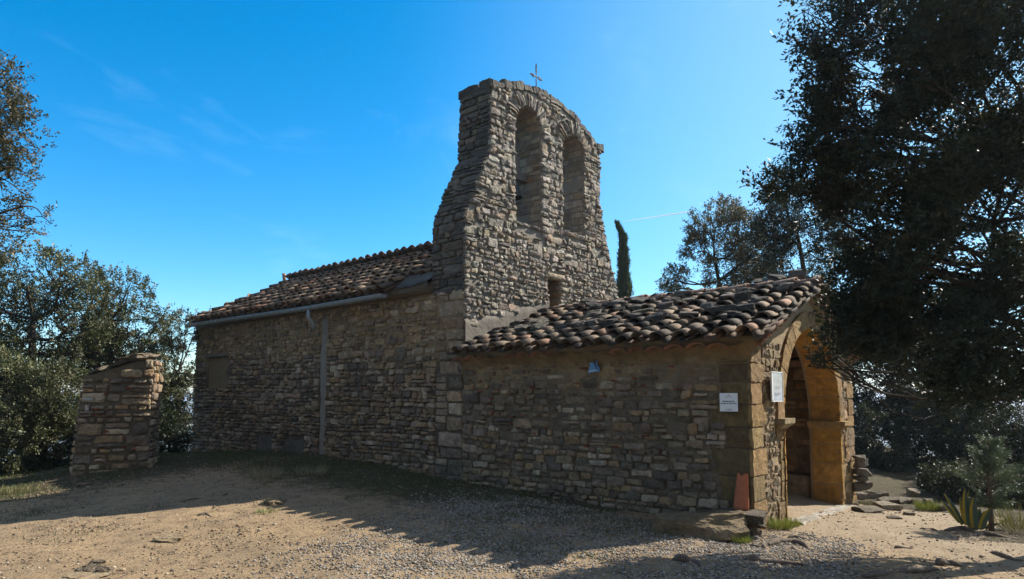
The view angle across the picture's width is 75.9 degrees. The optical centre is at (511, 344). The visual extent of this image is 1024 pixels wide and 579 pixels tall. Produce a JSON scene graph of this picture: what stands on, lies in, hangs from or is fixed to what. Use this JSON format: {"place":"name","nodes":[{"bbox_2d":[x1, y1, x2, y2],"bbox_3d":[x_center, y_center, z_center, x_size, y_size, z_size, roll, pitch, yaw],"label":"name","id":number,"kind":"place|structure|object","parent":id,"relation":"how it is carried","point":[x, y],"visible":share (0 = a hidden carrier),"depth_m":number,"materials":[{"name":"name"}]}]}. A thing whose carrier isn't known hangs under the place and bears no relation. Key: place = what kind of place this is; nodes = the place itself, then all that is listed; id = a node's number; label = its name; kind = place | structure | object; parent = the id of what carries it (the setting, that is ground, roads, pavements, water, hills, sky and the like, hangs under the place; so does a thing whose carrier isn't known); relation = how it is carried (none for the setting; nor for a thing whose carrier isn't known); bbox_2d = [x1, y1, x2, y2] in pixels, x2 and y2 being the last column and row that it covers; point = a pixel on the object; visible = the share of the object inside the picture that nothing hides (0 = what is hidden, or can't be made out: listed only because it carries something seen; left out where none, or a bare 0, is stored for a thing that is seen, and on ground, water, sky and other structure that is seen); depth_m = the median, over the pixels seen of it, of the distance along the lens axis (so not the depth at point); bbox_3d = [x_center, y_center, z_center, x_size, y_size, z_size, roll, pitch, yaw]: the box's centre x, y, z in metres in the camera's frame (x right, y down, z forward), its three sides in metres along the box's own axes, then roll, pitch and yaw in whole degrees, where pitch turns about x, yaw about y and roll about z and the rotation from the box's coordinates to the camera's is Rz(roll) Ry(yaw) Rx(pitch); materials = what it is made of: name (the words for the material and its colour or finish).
{"place":"outdoors","nodes":[
{"label":"outdoors","id":0,"kind":"place"},
{"bbox_2d":[0,400,1023,578],"bbox_3d":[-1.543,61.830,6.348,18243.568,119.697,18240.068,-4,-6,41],"label":"ground","id":1,"kind":"structure","parent":0,"point":[798,505],"depth_m":8.45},
{"bbox_2d":[0,483,44,495],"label":"grass tuft","id":2,"kind":"object","parent":1,"relation":"on","point":[4,489],"visible":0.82,"depth_m":11.34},
{"bbox_2d":[0,50,60,264],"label":"holm oak","id":3,"kind":"object","parent":1,"relation":"on","point":[14,116],"visible":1,"depth_m":12.16,"materials":[{"name":"green plant"}]},
{"bbox_2d":[0,344,91,475],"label":"evergreen bush","id":4,"kind":"object","parent":1,"relation":"on","point":[39,418],"visible":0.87,"depth_m":14.32,"materials":[{"name":"green plant"}]},
{"bbox_2d":[0,239,121,417],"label":"holm oak","id":5,"kind":"object","parent":1,"relation":"on","point":[88,329],"visible":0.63,"depth_m":16.38,"materials":[{"name":"green plant"}]},
{"bbox_2d":[58,570,113,578],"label":"rock","id":6,"kind":"object","parent":1,"relation":"on","point":[82,575],"visible":0.99,"depth_m":6.31,"materials":[{"name":"stone"}]},
{"bbox_2d":[73,564,102,571],"bbox_3d":[-4.215,2.245,6.562,0.241,0.092,0.254,1,-5,-9],"label":"rock","id":7,"kind":"object","parent":1,"relation":"on","point":[90,567],"visible":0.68,"depth_m":6.52,"materials":[{"name":"stone"}]},
{"bbox_2d":[90,559,105,564],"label":"rock","id":8,"kind":"object","parent":1,"relation":"on","point":[99,561],"visible":0.72,"depth_m":6.76,"materials":[{"name":"stone"}]},
{"bbox_2d":[95,566,114,572],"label":"rock","id":9,"kind":"object","parent":1,"relation":"on","point":[100,569],"visible":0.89,"depth_m":6.49,"materials":[{"name":"stone"}]},
{"bbox_2d":[46,253,178,374],"bbox_3d":[-10.930,0.378,17.952,3.349,5.728,2.251,-1,-5,8],"label":"holm oak","id":10,"kind":"object","parent":1,"relation":"on","point":[122,336],"visible":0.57,"depth_m":17.92,"materials":[{"name":"green plant"}]},
{"bbox_2d":[69,353,163,475],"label":"stone pillar","id":11,"kind":"structure","parent":1,"relation":"on","point":[117,419],"depth_m":12.84,"materials":[{"name":"stone"}]},
{"bbox_2d":[151,533,184,542],"bbox_3d":[-4.113,2.332,7.873,0.404,0.062,0.394,0,-5,-1],"label":"rock","id":12,"kind":"object","parent":1,"relation":"on","point":[172,538],"visible":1,"depth_m":7.80,"materials":[{"name":"stone"}]},
{"bbox_2d":[157,395,192,452],"bbox_3d":[-10.757,2.674,20.442,2.391,2.297,1.696,0,-5,1],"label":"evergreen bush","id":13,"kind":"object","parent":1,"relation":"on","point":[171,426],"visible":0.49,"depth_m":20.28,"materials":[{"name":"green plant"}]},
{"bbox_2d":[154,305,210,447],"bbox_3d":[-11.356,1.140,22.040,2.916,5.145,2.720,3,-5,-30],"label":"holm oak","id":14,"kind":"object","parent":1,"relation":"on","point":[173,383],"visible":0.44,"depth_m":21.87,"materials":[{"name":"green plant"}]},
{"bbox_2d":[241,463,283,480],"bbox_3d":[-4.446,2.280,11.821,0.769,0.323,0.808,-4,-6,41],"label":"grass tuft","id":15,"kind":"object","parent":1,"relation":"on","point":[270,475],"visible":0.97,"depth_m":11.77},
{"bbox_2d":[255,507,279,513],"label":"grass tuft","id":16,"kind":"object","parent":1,"relation":"on","point":[263,511],"visible":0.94,"depth_m":9.35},
{"bbox_2d":[263,499,284,505],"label":"rock","id":17,"kind":"object","parent":1,"relation":"on","point":[273,502],"visible":0.92,"depth_m":9.89,"materials":[{"name":"stone"}]},
{"bbox_2d":[293,462,328,476],"bbox_3d":[-3.713,2.308,12.174,0.766,0.258,0.730,-4,-6,41],"label":"grass tuft","id":18,"kind":"object","parent":1,"relation":"on","point":[314,471],"visible":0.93,"depth_m":12.07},
{"bbox_2d":[0,449,679,565],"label":"grass","id":19,"kind":"structure","parent":1,"relation":"on","point":[237,452],"depth_m":11.32,"materials":[{"name":"plant"}]},
{"bbox_2d":[0,451,1023,578],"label":"loose stones","id":20,"kind":"object","parent":1,"relation":"on","point":[973,570],"visible":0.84,"depth_m":7.86,"materials":[{"name":"gravel"}]},
{"bbox_2d":[185,64,868,530],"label":"chapel","id":21,"kind":"structure","parent":1,"relation":"on","point":[407,358],"depth_m":12.33,"materials":[{"name":"stone"}]},
{"bbox_2d":[513,324,530,331],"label":"roof stone","id":22,"kind":"object","parent":21,"relation":"on","point":[520,328],"visible":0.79,"depth_m":11.82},
{"bbox_2d":[515,135,533,200],"bbox_3d":[0.017,-3.770,13.976,0.877,1.430,0.420,3,-5,-30],"label":"bell","id":23,"kind":"object","parent":21,"relation":"hanging from","point":[521,178],"visible":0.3,"depth_m":14.03,"materials":[{"name":"grey metal"}]},
{"bbox_2d":[529,322,546,330],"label":"roof stone","id":24,"kind":"object","parent":21,"relation":"on","point":[536,326],"visible":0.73,"depth_m":11.64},
{"bbox_2d":[530,317,549,323],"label":"roof stone","id":25,"kind":"object","parent":21,"relation":"on","point":[537,320],"visible":0.66,"depth_m":12.13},
{"bbox_2d":[537,307,548,312],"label":"roof stone","id":26,"kind":"object","parent":21,"relation":"on","point":[545,309],"visible":0.59,"depth_m":13.38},
{"bbox_2d":[556,322,571,328],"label":"roof stone","id":27,"kind":"object","parent":21,"relation":"on","point":[562,326],"visible":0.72,"depth_m":11.15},
{"bbox_2d":[570,320,585,327],"bbox_3d":[1.095,-0.315,10.852,0.268,0.170,0.224,-2,-5,21],"label":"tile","id":28,"kind":"object","parent":21,"relation":"on","point":[577,323],"visible":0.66,"depth_m":10.80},
{"bbox_2d":[581,297,597,302],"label":"roof stone","id":29,"kind":"object","parent":21,"relation":"on","point":[584,300],"visible":0.59,"depth_m":13.16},
{"bbox_2d":[584,311,600,317],"bbox_3d":[1.438,-0.523,11.709,0.296,0.128,0.220,-1,-5,17],"label":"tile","id":30,"kind":"object","parent":21,"relation":"on","point":[589,314],"visible":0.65,"depth_m":11.64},
{"bbox_2d":[583,303,602,310],"bbox_3d":[1.545,-0.688,12.479,0.360,0.166,0.251,-4,-6,41],"label":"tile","id":31,"kind":"object","parent":21,"relation":"on","point":[591,307],"visible":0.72,"depth_m":12.40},
{"bbox_2d":[584,317,603,325],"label":"roof stone","id":32,"kind":"object","parent":21,"relation":"on","point":[594,321],"visible":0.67,"depth_m":10.62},
{"bbox_2d":[588,359,599,372],"bbox_3d":[1.241,0.334,10.010,0.223,0.214,0.029,-4,-6,41],"label":"plaque","id":33,"kind":"object","parent":21,"relation":"attached to","point":[594,368],"visible":1,"depth_m":10.00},
{"bbox_2d":[601,318,617,326],"bbox_3d":[1.575,-0.346,10.568,0.284,0.157,0.166,-1,-5,7],"label":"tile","id":34,"kind":"object","parent":21,"relation":"on","point":[606,322],"visible":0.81,"depth_m":10.51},
{"bbox_2d":[604,299,624,305],"bbox_3d":[1.935,-0.766,12.424,0.410,0.175,0.233,0,-5,6],"label":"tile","id":35,"kind":"object","parent":21,"relation":"on","point":[614,302],"visible":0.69,"depth_m":12.34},
{"bbox_2d":[630,312,643,317],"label":"roof stone","id":36,"kind":"object","parent":21,"relation":"on","point":[638,314],"visible":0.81,"depth_m":10.57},
{"bbox_2d":[628,304,646,309],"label":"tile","id":37,"kind":"object","parent":21,"relation":"on","point":[636,306],"visible":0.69,"depth_m":11.39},
{"bbox_2d":[631,297,649,302],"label":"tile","id":38,"kind":"object","parent":21,"relation":"on","point":[638,299],"visible":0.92,"depth_m":12.04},
{"bbox_2d":[632,307,653,312],"bbox_3d":[2.153,-0.535,10.815,0.385,0.139,0.232,-1,-5,17],"label":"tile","id":39,"kind":"object","parent":21,"relation":"on","point":[650,309],"visible":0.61,"depth_m":10.72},
{"bbox_2d":[649,312,668,320],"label":"roof stone","id":40,"kind":"object","parent":21,"relation":"on","point":[657,316],"visible":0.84,"depth_m":10.06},
{"bbox_2d":[657,301,673,308],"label":"roof stone","id":41,"kind":"object","parent":21,"relation":"on","point":[662,305],"visible":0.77,"depth_m":10.88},
{"bbox_2d":[661,297,680,303],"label":"roof stone","id":42,"kind":"object","parent":21,"relation":"on","point":[668,299],"visible":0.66,"depth_m":11.33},
{"bbox_2d":[674,290,692,296],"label":"roof stone","id":43,"kind":"object","parent":21,"relation":"on","point":[685,292],"visible":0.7,"depth_m":11.60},
{"bbox_2d":[681,297,694,301],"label":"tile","id":44,"kind":"object","parent":21,"relation":"on","point":[688,299],"visible":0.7,"depth_m":10.95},
{"bbox_2d":[678,311,698,317],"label":"roof stone","id":45,"kind":"object","parent":21,"relation":"on","point":[682,314],"visible":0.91,"depth_m":9.71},
{"bbox_2d":[700,302,718,308],"bbox_3d":[3.034,-0.583,10.100,0.255,0.149,0.176,-4,-6,41],"label":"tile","id":46,"kind":"object","parent":21,"relation":"on","point":[707,304],"visible":0.64,"depth_m":10.08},
{"bbox_2d":[705,304,736,311],"bbox_3d":[3.053,-0.513,9.622,0.462,0.122,0.254,-1,-5,16],"label":"roof stone","id":47,"kind":"object","parent":21,"relation":"on","point":[722,308],"visible":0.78,"depth_m":9.50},
{"bbox_2d":[718,294,732,299],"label":"roof stone","id":48,"kind":"object","parent":21,"relation":"on","point":[722,297],"visible":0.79,"depth_m":10.48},
{"bbox_2d":[720,393,737,411],"bbox_3d":[2.843,0.763,8.617,0.240,0.240,0.016,-4,-6,41],"label":"sign","id":49,"kind":"object","parent":21,"relation":"attached to","point":[728,401],"visible":1,"depth_m":8.61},
{"bbox_2d":[727,311,741,316],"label":"roof stone","id":50,"kind":"object","parent":21,"relation":"on","point":[731,313],"visible":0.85,"depth_m":9.09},
{"bbox_2d":[734,290,751,301],"bbox_3d":[3.529,-0.723,10.036,0.180,0.198,0.258,2,-5,-29],"label":"roof stone","id":51,"kind":"object","parent":21,"relation":"on","point":[742,296],"visible":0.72,"depth_m":9.97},
{"bbox_2d":[735,303,755,312],"bbox_3d":[3.302,-0.509,9.274,0.273,0.154,0.167,-4,-6,41],"label":"roof stone","id":52,"kind":"object","parent":21,"relation":"on","point":[740,307],"visible":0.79,"depth_m":9.22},
{"bbox_2d":[734,287,756,292],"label":"roof stone","id":53,"kind":"object","parent":21,"relation":"on","point":[744,289],"visible":0.78,"depth_m":10.66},
{"bbox_2d":[749,296,768,302],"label":"roof stone","id":54,"kind":"object","parent":21,"relation":"on","point":[754,299],"visible":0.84,"depth_m":9.63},
{"bbox_2d":[752,278,771,283],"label":"roof stone","id":55,"kind":"object","parent":21,"relation":"on","point":[756,281],"visible":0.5,"depth_m":11.09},
{"bbox_2d":[770,371,783,401],"bbox_3d":[3.644,0.585,9.023,0.024,0.410,0.440,-4,-6,41],"label":"notice board","id":56,"kind":"object","parent":21,"relation":"attached to","point":[776,381],"visible":1,"depth_m":9.00,"materials":[{"name":"paper"}]},
{"bbox_2d":[767,274,786,280],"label":"roof stone","id":57,"kind":"object","parent":21,"relation":"on","point":[775,277],"visible":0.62,"depth_m":11.06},
{"bbox_2d":[776,282,793,291],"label":"roof stone","id":58,"kind":"object","parent":21,"relation":"on","point":[785,286],"visible":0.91,"depth_m":10.17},
{"bbox_2d":[788,269,806,278],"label":"roof stone","id":59,"kind":"object","parent":21,"relation":"on","point":[800,274],"visible":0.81,"depth_m":10.95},
{"bbox_2d":[211,485,888,578],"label":"gravel","id":60,"kind":"structure","parent":1,"relation":"on","point":[483,565],"depth_m":7.22,"materials":[{"name":"gravel"}]},
{"bbox_2d":[614,219,633,297],"bbox_3d":[4.434,-1.338,26.087,1.028,7.232,1.215,0,-5,-6],"label":"cypress","id":61,"kind":"object","parent":1,"relation":"on","point":[624,281],"visible":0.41,"depth_m":25.86,"materials":[{"name":"green plant"}]},
{"bbox_2d":[672,554,700,565],"bbox_3d":[1.848,2.243,6.786,0.180,0.111,0.382,4,-6,-38],"label":"tree root","id":62,"kind":"object","parent":1,"relation":"on","point":[681,557],"visible":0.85,"depth_m":6.83,"materials":[{"name":"brown plant"}]},
{"bbox_2d":[652,510,749,541],"bbox_3d":[2.304,2.276,8.095,1.203,0.452,0.548,-2,-5,24],"label":"stone block","id":63,"kind":"object","parent":1,"relation":"on","point":[720,525],"depth_m":7.93,"materials":[{"name":"stone"}]},
{"bbox_2d":[654,191,790,293],"bbox_3d":[6.696,-0.816,20.751,4.281,8.146,2.601,1,-5,-18],"label":"holm oak","id":64,"kind":"object","parent":1,"relation":"on","point":[742,257],"visible":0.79,"depth_m":20.78,"materials":[{"name":"green plant"}]},
{"bbox_2d":[730,534,754,543],"bbox_3d":[2.693,2.289,7.755,0.335,0.116,0.345,-4,-6,41],"label":"grass tuft","id":65,"kind":"object","parent":1,"relation":"on","point":[745,540],"visible":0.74,"depth_m":7.69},
{"bbox_2d":[747,526,761,536],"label":"rock","id":66,"kind":"object","parent":1,"relation":"on","point":[754,531],"visible":0.15,"depth_m":8.08,"materials":[{"name":"stone"}]},
{"bbox_2d":[703,507,767,528],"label":"stone slab","id":67,"kind":"structure","parent":66,"relation":"on","point":[756,518],"depth_m":8.01,"materials":[{"name":"stone"}]},
{"bbox_2d":[733,473,748,510],"bbox_3d":[2.930,1.887,8.383,0.204,0.463,0.131,-4,-6,41],"label":"roof tile","id":68,"kind":"object","parent":67,"relation":"on","point":[741,498],"visible":1,"depth_m":8.37,"materials":[{"name":"ceramic"}]},
{"bbox_2d":[744,555,809,565],"bbox_3d":[2.720,2.227,6.715,0.646,0.099,0.110,-2,-5,26],"label":"tree root","id":69,"kind":"object","parent":1,"relation":"on","point":[758,558],"visible":0.87,"depth_m":6.70,"materials":[{"name":"brown plant"}]},
{"bbox_2d":[766,515,796,530],"bbox_3d":[3.529,2.335,8.627,0.483,0.203,0.476,1,-5,-8],"label":"grass tuft","id":70,"kind":"object","parent":1,"relation":"on","point":[784,524],"visible":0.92,"depth_m":8.56,"materials":[{"name":"plant"}]},
{"bbox_2d":[767,538,810,549],"bbox_3d":[3.262,2.325,7.604,0.522,0.100,0.462,-4,-6,41],"label":"tree root","id":71,"kind":"object","parent":1,"relation":"on","point":[772,541],"visible":0.84,"depth_m":7.68,"materials":[{"name":"brown plant"}]},
{"bbox_2d":[781,545,800,550],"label":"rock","id":72,"kind":"object","parent":1,"relation":"on","point":[787,547],"visible":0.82,"depth_m":7.38,"materials":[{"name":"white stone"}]},
{"bbox_2d":[782,516,802,526],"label":"grass tuft","id":73,"kind":"object","parent":1,"relation":"on","point":[797,522],"visible":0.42,"depth_m":8.85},
{"bbox_2d":[787,535,812,539],"bbox_3d":[3.470,2.336,7.928,0.299,0.057,0.087,-2,-5,19],"label":"tree root","id":74,"kind":"object","parent":1,"relation":"on","point":[792,536],"visible":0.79,"depth_m":7.93,"materials":[{"name":"brown plant"}]},
{"bbox_2d":[740,165,862,286],"bbox_3d":[8.464,-1.035,18.894,3.614,8.432,2.682,0,-5,2],"label":"holm oak","id":75,"kind":"object","parent":1,"relation":"on","point":[790,228],"visible":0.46,"depth_m":18.79,"materials":[{"name":"green plant"}]},
{"bbox_2d":[657,492,1023,578],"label":"leaf litter","id":76,"kind":"object","parent":1,"relation":"on","point":[871,536],"visible":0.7,"depth_m":8.10,"materials":[{"name":"brown plant"}]},
{"bbox_2d":[855,492,868,499],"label":"rock","id":77,"kind":"object","parent":1,"relation":"on","point":[862,496],"visible":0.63,"depth_m":12.39,"materials":[{"name":"stone"}]},
{"bbox_2d":[852,481,872,491],"bbox_3d":[6.327,2.573,11.901,0.309,0.176,0.256,0,-5,2],"label":"stacked stone","id":78,"kind":"object","parent":1,"relation":"on","point":[860,486],"visible":0.9,"depth_m":11.81,"materials":[{"name":"stone"}]},
{"bbox_2d":[853,475,868,481],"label":"stacked stone","id":79,"kind":"object","parent":78,"relation":"on","point":[859,478],"visible":0.94,"depth_m":11.83,"materials":[{"name":"stone"}]},
{"bbox_2d":[852,468,871,476],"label":"stacked stone","id":80,"kind":"object","parent":79,"relation":"on","point":[863,472],"visible":1,"depth_m":11.83,"materials":[{"name":"stone"}]},
{"bbox_2d":[853,458,868,468],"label":"stacked stone","id":81,"kind":"object","parent":80,"relation":"on","point":[859,463],"visible":0.95,"depth_m":11.81,"materials":[{"name":"stone"}]},
{"bbox_2d":[852,455,865,458],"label":"stacked stone","id":82,"kind":"object","parent":81,"relation":"on","point":[859,456],"visible":1,"depth_m":11.84,"materials":[{"name":"stone"}]},
{"bbox_2d":[859,499,874,505],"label":"grass tuft","id":83,"kind":"object","parent":1,"relation":"on","point":[863,503],"visible":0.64,"depth_m":11.69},
{"bbox_2d":[851,505,887,512],"bbox_3d":[5.840,2.706,10.708,0.470,0.097,0.371,1,-5,-11],"label":"rock","id":84,"kind":"object","parent":1,"relation":"on","point":[868,509],"visible":0.88,"depth_m":10.63,"materials":[{"name":"stone"}]},
{"bbox_2d":[864,491,880,498],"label":"rock","id":85,"kind":"object","parent":1,"relation":"on","point":[872,495],"visible":0.66,"depth_m":12.56,"materials":[{"name":"stone"}]},
{"bbox_2d":[737,0,1023,435],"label":"holm oak","id":86,"kind":"object","parent":1,"relation":"on","point":[883,302],"visible":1,"depth_m":7.39,"materials":[{"name":"green plant"}]},
{"bbox_2d":[875,491,888,496],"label":"rock","id":87,"kind":"object","parent":1,"relation":"on","point":[881,493],"visible":0.5,"depth_m":12.76,"materials":[{"name":"stone"}]},
{"bbox_2d":[872,501,903,509],"bbox_3d":[6.396,2.766,11.173,0.403,0.168,0.312,0,-5,0],"label":"rock","id":88,"kind":"object","parent":1,"relation":"on","point":[886,505],"visible":0.81,"depth_m":11.05,"materials":[{"name":"stone"}]},
{"bbox_2d":[876,496,899,503],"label":"rock","id":89,"kind":"object","parent":1,"relation":"on","point":[891,499],"visible":0.61,"depth_m":11.93,"materials":[{"name":"stone"}]},
{"bbox_2d":[852,401,931,472],"bbox_3d":[9.839,2.705,17.085,2.396,2.459,1.746,-1,-5,15],"label":"evergreen bush","id":90,"kind":"object","parent":1,"relation":"on","point":[870,448],"visible":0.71,"depth_m":17.07,"materials":[{"name":"green plant"}]},
{"bbox_2d":[886,515,902,518],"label":"rock","id":91,"kind":"object","parent":1,"relation":"on","point":[894,517],"visible":0.95,"depth_m":9.73,"materials":[{"name":"stone"}]},
{"bbox_2d":[862,567,944,577],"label":"tree root","id":92,"kind":"object","parent":1,"relation":"on","point":[874,573],"visible":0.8,"depth_m":6.33,"materials":[{"name":"brown plant"}]},
{"bbox_2d":[896,497,910,503],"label":"rock","id":93,"kind":"object","parent":1,"relation":"on","point":[904,500],"visible":0.61,"depth_m":11.95,"materials":[{"name":"stone"}]},
{"bbox_2d":[851,332,956,456],"bbox_3d":[12.003,1.031,20.088,3.841,5.038,3.131,2,-5,-19],"label":"holm oak","id":94,"kind":"object","parent":1,"relation":"on","point":[895,403],"visible":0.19,"depth_m":19.72,"materials":[{"name":"green plant"}]},
{"bbox_2d":[902,511,915,515],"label":"rock","id":95,"kind":"object","parent":1,"relation":"on","point":[909,513],"visible":0.91,"depth_m":10.37,"materials":[{"name":"stone"}]},
{"bbox_2d":[906,488,919,497],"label":"rock","id":96,"kind":"object","parent":1,"relation":"on","point":[912,492],"visible":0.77,"depth_m":12.97,"materials":[{"name":"stone"}]},
{"bbox_2d":[912,498,942,510],"bbox_3d":[7.051,2.719,11.184,0.539,0.233,0.571,-4,-6,41],"label":"grass tuft","id":97,"kind":"object","parent":1,"relation":"on","point":[926,506],"visible":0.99,"depth_m":11.13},
{"bbox_2d":[886,369,1006,468],"bbox_3d":[12.027,2.320,18.359,3.222,4.241,3.404,-4,-6,41],"label":"holm oak","id":98,"kind":"object","parent":1,"relation":"on","point":[932,435],"visible":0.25,"depth_m":17.86,"materials":[{"name":"green plant"}]},
{"bbox_2d":[935,558,962,566],"bbox_3d":[4.484,2.256,6.779,0.274,0.112,0.141,0,-5,0],"label":"tree root","id":99,"kind":"object","parent":1,"relation":"on","point":[941,561],"visible":0.93,"depth_m":6.74,"materials":[{"name":"brown plant"}]},
{"bbox_2d":[944,526,975,531],"bbox_3d":[5.969,2.473,8.735,0.434,0.104,0.273,-2,-5,20],"label":"tree root","id":100,"kind":"object","parent":1,"relation":"on","point":[964,528],"visible":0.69,"depth_m":8.71,"materials":[{"name":"brown plant"}]},
{"bbox_2d":[910,457,1023,508],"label":"evergreen bush","id":101,"kind":"object","parent":1,"relation":"on","point":[942,481],"visible":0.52,"depth_m":12.46,"materials":[{"name":"green plant"}]},
{"bbox_2d":[941,488,999,529],"bbox_3d":[6.227,2.218,8.777,0.838,0.615,0.288,1,-5,-8],"label":"agave","id":102,"kind":"object","parent":1,"relation":"on","point":[971,516],"visible":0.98,"depth_m":8.75,"materials":[{"name":"green plant"}]},
{"bbox_2d":[936,376,1023,483],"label":"holm oak","id":103,"kind":"object","parent":1,"relation":"on","point":[1012,431],"visible":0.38,"depth_m":15.59,"materials":[{"name":"green plant"}]},
{"bbox_2d":[943,433,1023,530],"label":"young conifer","id":104,"kind":"object","parent":1,"relation":"on","point":[996,478],"visible":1,"depth_m":8.80,"materials":[{"name":"pine needles"},{"name":"bark"}]},
{"bbox_2d":[968,532,1019,539],"bbox_3d":[6.035,2.425,8.310,0.597,0.083,0.224,-1,-5,9],"label":"tree root","id":105,"kind":"object","parent":1,"relation":"on","point":[985,533],"visible":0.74,"depth_m":8.29,"materials":[{"name":"brown plant"}]},
{"bbox_2d":[981,499,1023,533],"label":"grass tuft","id":106,"kind":"object","parent":1,"relation":"on","point":[1009,521],"visible":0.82,"depth_m":8.87,"materials":[{"name":"plant"}]},
{"bbox_2d":[990,551,1023,560],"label":"tree root","id":107,"kind":"object","parent":1,"relation":"on","point":[1004,555],"visible":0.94,"depth_m":7.10,"materials":[{"name":"brown plant"}]},
{"bbox_2d":[0,0,1023,403],"label":"sky","id":108,"kind":"structure","parent":0,"point":[214,151],"materials":[{"name":"blue"}]},
{"bbox_2d":[623,212,685,221],"bbox_3d":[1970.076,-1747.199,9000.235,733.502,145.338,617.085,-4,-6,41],"label":"contrail","id":109,"kind":"object","parent":108,"relation":"in","point":[661,215],"visible":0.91,"depth_m":8995.45,"materials":[{"name":"white"}]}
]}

